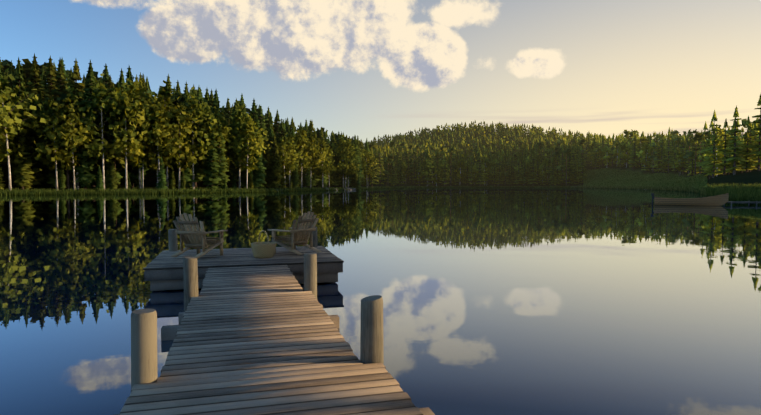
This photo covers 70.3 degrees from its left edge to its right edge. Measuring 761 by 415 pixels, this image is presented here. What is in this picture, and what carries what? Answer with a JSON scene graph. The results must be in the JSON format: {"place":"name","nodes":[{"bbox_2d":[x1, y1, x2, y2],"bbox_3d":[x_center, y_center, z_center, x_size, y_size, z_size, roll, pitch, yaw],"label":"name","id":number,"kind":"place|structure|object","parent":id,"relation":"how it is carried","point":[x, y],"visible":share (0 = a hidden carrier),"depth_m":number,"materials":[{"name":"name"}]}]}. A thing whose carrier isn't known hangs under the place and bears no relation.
{"place":"outdoors","nodes":[
{"label":"outdoors","id":0,"kind":"place"},
{"bbox_2d":[0,188,760,414],"bbox_3d":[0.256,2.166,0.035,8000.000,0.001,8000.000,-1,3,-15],"label":"lake water","id":1,"kind":"structure","parent":0,"point":[549,301],"depth_m":10.89,"materials":[{"name":"blue liquid"}]},
{"bbox_2d":[131,227,383,388],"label":"dock posts","id":2,"kind":"object","parent":1,"relation":"in","point":[143,345],"visible":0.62,"depth_m":5.05,"materials":[{"name":"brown wood"}]},
{"bbox_2d":[115,263,434,414],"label":"dock frame","id":3,"kind":"object","parent":1,"relation":"on","point":[167,279],"visible":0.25,"depth_m":10.85,"materials":[{"name":"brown wood"}]},
{"bbox_2d":[119,246,422,414],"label":"dock deck","id":4,"kind":"structure","parent":3,"relation":"on","point":[256,336],"depth_m":5.25,"materials":[{"name":"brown wood"}]},
{"bbox_2d":[171,213,227,257],"bbox_3d":[-4.131,0.614,12.312,0.830,1.026,1.045,1,3,18],"label":"adirondack chair","id":5,"kind":"object","parent":4,"relation":"on","point":[195,237],"visible":0.96,"depth_m":12.09,"materials":[{"name":"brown wood"}]},
{"bbox_2d":[251,230,275,257],"bbox_3d":[-2.652,0.823,12.274,0.597,0.612,0.517,-2,3,-40],"label":"tote bag","id":6,"kind":"object","parent":4,"relation":"on","point":[263,249],"visible":1,"depth_m":12.10,"materials":[{"name":"beige fabric"}]},
{"bbox_2d":[267,211,321,254],"bbox_3d":[-2.026,0.591,12.828,1.045,1.026,0.830,2,3,39],"label":"adirondack chair","id":7,"kind":"object","parent":4,"relation":"on","point":[300,235],"visible":0.98,"depth_m":12.69,"materials":[{"name":"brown wood"}]},
{"bbox_2d":[654,193,728,205],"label":"rowboat","id":8,"kind":"object","parent":1,"relation":"on","point":[719,200],"visible":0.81,"depth_m":53.24,"materials":[{"name":"brown wood"}]},
{"bbox_2d":[0,0,760,143],"label":"sky","id":9,"kind":"structure","parent":0,"point":[365,69],"materials":[{"name":"blue"}]},
{"bbox_2d":[2,144,760,193],"bbox_3d":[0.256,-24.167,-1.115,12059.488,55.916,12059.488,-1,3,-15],"label":"terrain","id":10,"kind":"structure","parent":0,"point":[753,176],"depth_m":176.16,"materials":[{"name":"green plant"}]},
{"bbox_2d":[166,187,355,193],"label":"shore rocks","id":11,"kind":"object","parent":10,"relation":"on","point":[324,189],"visible":0.25,"depth_m":184.06,"materials":[{"name":"grey stone"}]},
{"bbox_2d":[0,168,760,203],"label":"shore reeds","id":12,"kind":"object","parent":10,"relation":"on","point":[698,183],"depth_m":151.25,"materials":[{"name":"green plant"}]},
{"bbox_2d":[0,53,760,190],"bbox_3d":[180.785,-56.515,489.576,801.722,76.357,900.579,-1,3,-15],"label":"forest","id":13,"kind":"object","parent":10,"relation":"on","point":[74,105],"depth_m":141.81,"materials":[{"name":"green plant"}]},
{"bbox_2d":[724,201,760,204],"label":"jetty","id":14,"kind":"object","parent":10,"relation":"on","point":[748,202],"visible":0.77,"depth_m":55.09,"materials":[{"name":"grey wood"}]}
]}

